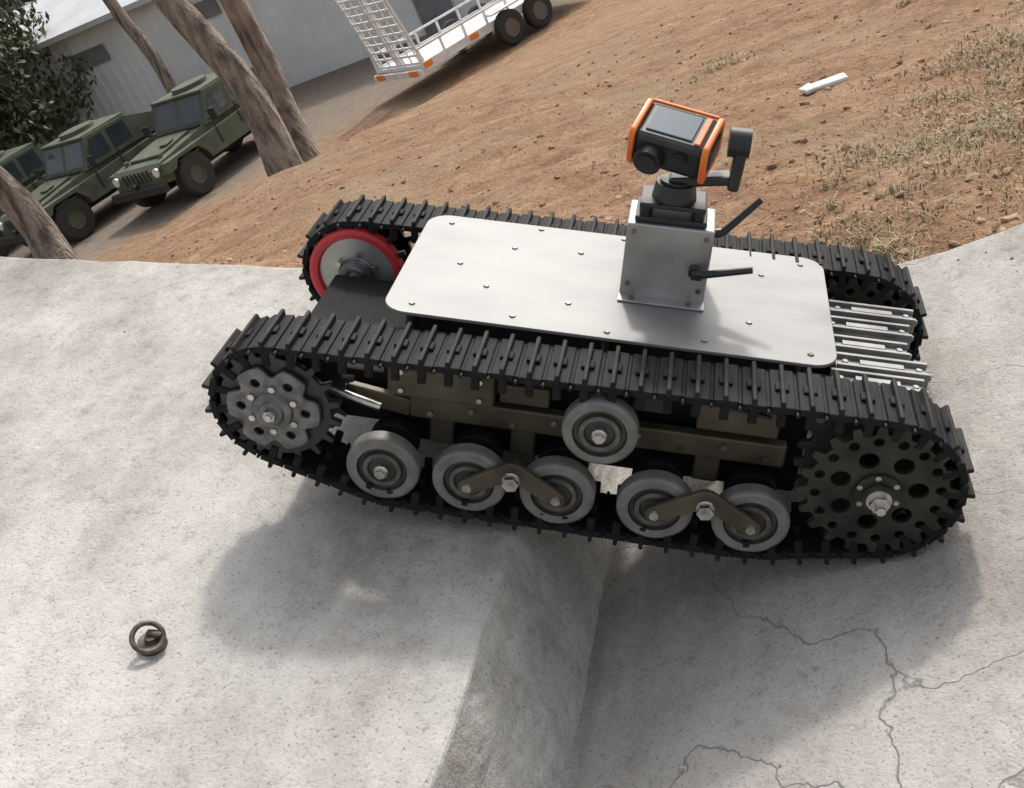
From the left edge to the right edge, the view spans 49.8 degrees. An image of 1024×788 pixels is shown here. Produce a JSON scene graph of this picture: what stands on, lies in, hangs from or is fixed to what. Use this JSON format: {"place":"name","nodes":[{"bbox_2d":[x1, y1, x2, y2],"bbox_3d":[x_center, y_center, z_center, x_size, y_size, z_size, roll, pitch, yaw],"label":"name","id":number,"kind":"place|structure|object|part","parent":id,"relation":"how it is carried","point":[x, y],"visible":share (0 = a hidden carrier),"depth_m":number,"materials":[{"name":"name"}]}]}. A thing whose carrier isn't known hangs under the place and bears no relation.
{"place":"outdoors","nodes":[
{"label":"outdoors","id":0,"kind":"place"},
{"bbox_2d":[6,0,1023,267],"bbox_3d":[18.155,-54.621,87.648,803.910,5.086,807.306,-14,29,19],"label":"ground","id":1,"kind":"structure","parent":0,"point":[354,102],"depth_m":5.11,"materials":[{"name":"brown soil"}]},
{"bbox_2d":[0,0,32,10],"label":"distant trees","id":2,"kind":"object","parent":1,"relation":"on","point":[15,3],"visible":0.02,"depth_m":69.66,"materials":[{"name":"green plant"}]},
{"bbox_2d":[0,142,48,256],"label":"military truck","id":3,"kind":"object","parent":1,"relation":"on","point":[20,164],"visible":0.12,"depth_m":28.70,"materials":[{"name":"green metal"}]},
{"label":"windows","id":4,"kind":"part","parent":3,"relation":"part of","materials":[{"name":"black glass"}]},
{"bbox_2d":[0,37,60,150],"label":"leafy tree","id":5,"kind":"object","parent":1,"relation":"on","point":[21,130],"visible":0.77,"depth_m":31.64,"materials":[{"name":"green plant"}]},
{"bbox_2d":[0,166,80,259],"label":"eucalyptus tree","id":6,"kind":"object","parent":1,"relation":"on","point":[25,212],"visible":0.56,"depth_m":12.12,"materials":[{"name":"brown plant"}]},
{"bbox_2d":[0,0,96,148],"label":"leafy tree","id":7,"kind":"object","parent":1,"relation":"on","point":[14,39],"visible":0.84,"depth_m":32.35,"materials":[{"name":"green plant"}]},
{"bbox_2d":[0,111,155,246],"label":"military truck","id":8,"kind":"object","parent":1,"relation":"on","point":[83,162],"visible":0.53,"depth_m":26.52,"materials":[{"name":"green metal"}]},
{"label":"windows","id":9,"kind":"part","parent":8,"relation":"part of","materials":[{"name":"grey glass"}]},
{"bbox_2d":[102,0,177,93],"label":"eucalyptus tree","id":10,"kind":"object","parent":1,"relation":"on","point":[137,36],"visible":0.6,"depth_m":30.01,"materials":[{"name":"brown plant"}]},
{"bbox_2d":[108,67,295,206],"bbox_3d":[-7.484,-6.277,26.328,2.620,2.100,4.980,-3,34,35],"label":"military truck","id":11,"kind":"object","parent":1,"relation":"on","point":[200,123],"visible":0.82,"depth_m":25.37,"materials":[{"name":"green metal"}]},
{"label":"windows","id":12,"kind":"part","parent":11,"relation":"part of","materials":[{"name":"grey glass"}]},
{"bbox_2d":[152,0,303,176],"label":"eucalyptus tree","id":13,"kind":"object","parent":1,"relation":"on","point":[212,47],"visible":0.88,"depth_m":11.91,"materials":[{"name":"brown plant"}]},
{"bbox_2d":[0,0,492,149],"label":"metal shed","id":14,"kind":"structure","parent":1,"relation":"on","point":[309,39],"depth_m":32.79,"materials":[{"name":"white metal"}]},
{"bbox_2d":[3,0,457,149],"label":"doors and windows","id":15,"kind":"structure","parent":14,"relation":"in","point":[428,10],"depth_m":32.07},
{"bbox_2d":[219,0,320,161],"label":"eucalyptus tree","id":16,"kind":"object","parent":1,"relation":"on","point":[256,45],"visible":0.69,"depth_m":13.54,"materials":[{"name":"brown plant"}]},
{"bbox_2d":[0,257,618,787],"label":"concrete ramp","id":17,"kind":"structure","parent":1,"relation":"on","point":[134,485],"depth_m":1.50,"materials":[{"name":"grey concrete"}]},
{"bbox_2d":[129,620,167,656],"bbox_3d":[-0.460,0.311,1.397,0.042,0.038,0.046,3,33,9],"label":"anchor ring","id":18,"kind":"object","parent":17,"relation":"on","point":[152,642],"visible":1,"depth_m":1.40,"materials":[{"name":"metal"}]},
{"bbox_2d":[7,288,389,780],"bbox_3d":[-0.754,0.187,1.631,1.355,0.475,1.668,-14,29,19],"label":"ramp grit","id":19,"kind":"object","parent":17,"relation":"on","point":[256,503],"visible":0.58,"depth_m":1.62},
{"bbox_2d":[202,98,975,564],"bbox_3d":[0.124,-0.145,1.576,1.019,0.533,0.540,8,34,6],"label":"tracked robot","id":20,"kind":"object","parent":17,"relation":"on","point":[666,340],"visible":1,"depth_m":1.50,"materials":[{"name":"rubber"}]},
{"bbox_2d":[334,0,552,81],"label":"flatbed trailer","id":21,"kind":"object","parent":1,"relation":"on","point":[504,20],"visible":1,"depth_m":25.52,"materials":[{"name":"white paint"}]},
{"bbox_2d":[116,0,1023,267],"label":"soil clods","id":22,"kind":"object","parent":1,"relation":"on","point":[971,177],"visible":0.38,"depth_m":3.20,"materials":[{"name":"brown soil"}]},
{"bbox_2d":[165,8,990,261],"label":"pebbles","id":23,"kind":"object","parent":1,"relation":"on","point":[952,105],"visible":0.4,"depth_m":3.35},
{"bbox_2d":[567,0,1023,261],"bbox_3d":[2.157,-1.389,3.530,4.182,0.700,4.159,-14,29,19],"label":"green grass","id":24,"kind":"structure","parent":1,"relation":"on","point":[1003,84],"depth_m":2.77,"materials":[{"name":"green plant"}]},
{"bbox_2d":[567,223,1023,787],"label":"concrete slab","id":25,"kind":"structure","parent":1,"relation":"on","point":[707,671],"depth_m":1.43,"materials":[{"name":"grey concrete"}]},
{"bbox_2d":[799,73,848,94],"bbox_3d":[1.052,-1.051,3.734,0.163,0.019,0.058,-18,34,5],"label":"plaster chunk","id":26,"kind":"object","parent":1,"relation":"on","point":[808,88],"visible":0.99,"depth_m":3.72,"materials":[{"name":"white paint"}]},
{"bbox_2d":[569,0,1023,264],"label":"dry grass","id":27,"kind":"structure","parent":0,"point":[895,152],"depth_m":2.78,"materials":[{"name":"beige plant"}]}
]}

